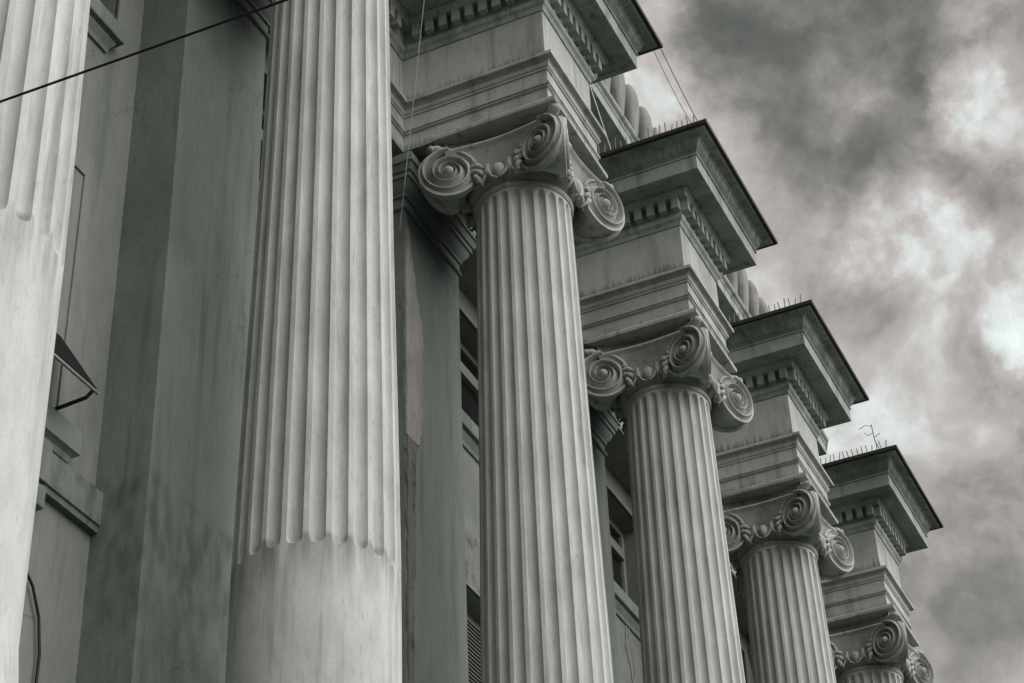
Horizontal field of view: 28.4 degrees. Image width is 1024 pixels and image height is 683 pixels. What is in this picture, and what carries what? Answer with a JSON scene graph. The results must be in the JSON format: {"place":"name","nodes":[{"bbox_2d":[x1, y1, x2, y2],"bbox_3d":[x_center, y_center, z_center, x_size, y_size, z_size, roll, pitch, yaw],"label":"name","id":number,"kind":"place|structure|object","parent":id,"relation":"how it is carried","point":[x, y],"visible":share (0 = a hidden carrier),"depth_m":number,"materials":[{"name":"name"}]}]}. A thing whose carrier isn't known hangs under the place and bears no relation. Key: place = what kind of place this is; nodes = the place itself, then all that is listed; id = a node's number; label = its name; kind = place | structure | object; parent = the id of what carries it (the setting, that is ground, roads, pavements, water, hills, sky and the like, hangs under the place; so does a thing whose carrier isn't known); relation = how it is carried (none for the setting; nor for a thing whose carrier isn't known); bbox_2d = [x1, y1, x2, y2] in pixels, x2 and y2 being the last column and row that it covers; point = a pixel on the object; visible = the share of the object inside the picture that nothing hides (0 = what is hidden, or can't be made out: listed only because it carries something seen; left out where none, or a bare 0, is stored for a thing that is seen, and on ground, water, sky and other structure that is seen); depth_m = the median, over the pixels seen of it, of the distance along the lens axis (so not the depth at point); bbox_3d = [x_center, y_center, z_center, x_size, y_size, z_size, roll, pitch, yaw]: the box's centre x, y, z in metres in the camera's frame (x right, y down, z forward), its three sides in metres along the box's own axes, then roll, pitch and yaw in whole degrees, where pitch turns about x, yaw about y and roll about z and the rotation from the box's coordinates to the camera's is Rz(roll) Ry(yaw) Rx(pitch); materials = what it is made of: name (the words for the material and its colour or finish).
{"place":"outdoors","nodes":[
{"label":"outdoors","id":0,"kind":"place"},
{"bbox_2d":[0,0,288,102],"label":"overhead cable","id":1,"kind":"object","parent":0,"point":[146,49],"visible":1,"depth_m":7.35,"materials":[{"name":"rubber"}]},
{"bbox_2d":[624,0,1023,682],"label":"sky","id":2,"kind":"structure","parent":0,"point":[879,144],"materials":[{"name":"grey"}]},
{"label":"ground","id":3,"kind":"structure","parent":0,"visible":0},
{"bbox_2d":[19,0,828,682],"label":"colonnaded building","id":4,"kind":"structure","parent":3,"relation":"on","point":[131,550],"depth_m":13.06,"materials":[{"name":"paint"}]},
{"bbox_2d":[27,573,40,682],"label":"wall cable","id":5,"kind":"object","parent":4,"relation":"attached to","point":[38,628],"depth_m":10.79,"materials":[{"name":"rubber"}]},
{"bbox_2d":[0,0,90,682],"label":"fluted column","id":6,"kind":"structure","parent":4,"relation":"on","point":[43,42],"depth_m":8.64,"materials":[{"name":"stone"}]},
{"bbox_2d":[48,142,94,417],"bbox_3d":[-2.966,-0.744,11.541,0.044,2.061,1.680,-17,-39,19],"label":"window","id":7,"kind":"structure","parent":4,"relation":"in","point":[84,165],"depth_m":12.17,"materials":[{"name":"paint"}]},
{"bbox_2d":[53,332,98,409],"bbox_3d":[-2.748,-0.166,11.130,0.326,0.550,1.260,-17,-39,19],"label":"awning","id":8,"kind":"object","parent":4,"relation":"on","point":[64,356],"visible":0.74,"depth_m":11.38,"materials":[{"name":"metal"}]},
{"bbox_2d":[87,0,126,52],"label":"window","id":9,"kind":"structure","parent":4,"relation":"in","point":[106,31],"depth_m":13.31,"materials":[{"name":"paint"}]},
{"bbox_2d":[258,68,266,194],"bbox_3d":[-1.790,-1.248,15.568,0.370,1.520,1.970,-17,-39,19],"label":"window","id":10,"kind":"structure","parent":4,"relation":"in","point":[265,71],"depth_m":15.73,"materials":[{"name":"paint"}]},
{"bbox_2d":[225,0,401,682],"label":"fluted column","id":11,"kind":"structure","parent":4,"relation":"on","point":[315,590],"depth_m":11.60,"materials":[{"name":"stone"}]},
{"bbox_2d":[399,0,424,229],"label":"hanging wire","id":12,"kind":"object","parent":4,"relation":"hanging from","point":[411,115],"visible":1,"depth_m":16.67,"materials":[{"name":"black metal"}]},
{"bbox_2d":[459,303,478,463],"bbox_3d":[-0.435,0.424,17.936,0.370,1.520,1.970,-17,-39,19],"label":"window","id":13,"kind":"structure","parent":4,"relation":"in","point":[469,365],"depth_m":18.37,"materials":[{"name":"paint"}]},
{"bbox_2d":[466,581,480,682],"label":"window","id":14,"kind":"structure","parent":4,"relation":"in","point":[473,628],"depth_m":16.70,"materials":[{"name":"paint"}]},
{"bbox_2d":[417,95,624,682],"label":"fluted column","id":15,"kind":"structure","parent":4,"relation":"on","point":[530,190],"depth_m":15.15,"materials":[{"name":"stone"}]},
{"bbox_2d":[402,0,662,213],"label":"entablature block","id":16,"kind":"structure","parent":15,"relation":"on","point":[478,60],"depth_m":17.18,"materials":[{"name":"stone"}]},
{"bbox_2d":[589,85,610,149],"bbox_3d":[0.817,-2.111,18.893,0.177,0.932,0.011,-17,-39,19],"label":"slack wire","id":17,"kind":"object","parent":4,"relation":"attached to","point":[600,116],"visible":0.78,"depth_m":18.88,"materials":[{"name":"grey metal"}]},
{"bbox_2d":[606,481,639,640],"bbox_3d":[0.920,2.095,20.305,0.370,1.520,1.970,-17,-39,19],"label":"window","id":18,"kind":"structure","parent":4,"relation":"in","point":[627,611],"depth_m":20.90,"materials":[{"name":"paint"}]},
{"bbox_2d":[584,307,753,682],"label":"fluted column","id":19,"kind":"structure","parent":4,"relation":"on","point":[670,392],"depth_m":18.10,"materials":[{"name":"stone"}]},
{"bbox_2d":[574,118,777,358],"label":"entablature block","id":20,"kind":"structure","parent":19,"relation":"on","point":[695,229],"depth_m":19.49,"materials":[{"name":"stone"}]},
{"bbox_2d":[598,115,693,153],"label":"bird spikes","id":21,"kind":"object","parent":20,"relation":"on","point":[648,133],"visible":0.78,"depth_m":19.52,"materials":[{"name":"grey metal"}]},
{"bbox_2d":[654,48,697,122],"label":"cornice wires","id":22,"kind":"object","parent":20,"relation":"attached to","point":[677,83],"visible":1,"depth_m":18.84,"materials":[{"name":"metal"}]},
{"bbox_2d":[740,644,749,682],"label":"window","id":23,"kind":"structure","parent":4,"relation":"in","point":[744,651],"depth_m":23.66,"materials":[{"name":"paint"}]},
{"bbox_2d":[721,472,853,682],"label":"fluted column","id":24,"kind":"structure","parent":4,"relation":"on","point":[789,545],"depth_m":20.83,"materials":[{"name":"stone"}]},
{"bbox_2d":[712,299,868,506],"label":"entablature block","id":25,"kind":"structure","parent":24,"relation":"on","point":[798,376],"depth_m":21.83,"materials":[{"name":"stone"}]},
{"bbox_2d":[729,294,803,322],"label":"bird spikes","id":26,"kind":"object","parent":25,"relation":"on","point":[763,309],"visible":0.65,"depth_m":21.86,"materials":[{"name":"grey metal"}]},
{"bbox_2d":[826,603,934,682],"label":"fluted column","id":27,"kind":"structure","parent":4,"relation":"on","point":[876,644],"depth_m":23.42,"materials":[{"name":"stone"}]},
{"bbox_2d":[820,445,943,629],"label":"entablature block","id":28,"kind":"structure","parent":27,"relation":"on","point":[884,512],"depth_m":24.20,"materials":[{"name":"stone"}]},
{"bbox_2d":[820,440,886,463],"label":"bird spikes","id":29,"kind":"object","parent":28,"relation":"on","point":[852,452],"visible":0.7,"depth_m":24.24,"materials":[{"name":"grey metal"}]},
{"bbox_2d":[860,425,879,448],"bbox_3d":[4.329,1.222,24.396,0.253,0.534,0.011,-17,-39,19],"label":"aerial","id":30,"kind":"object","parent":28,"relation":"on","point":[873,435],"visible":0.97,"depth_m":24.45,"materials":[{"name":"metal"}]}
]}

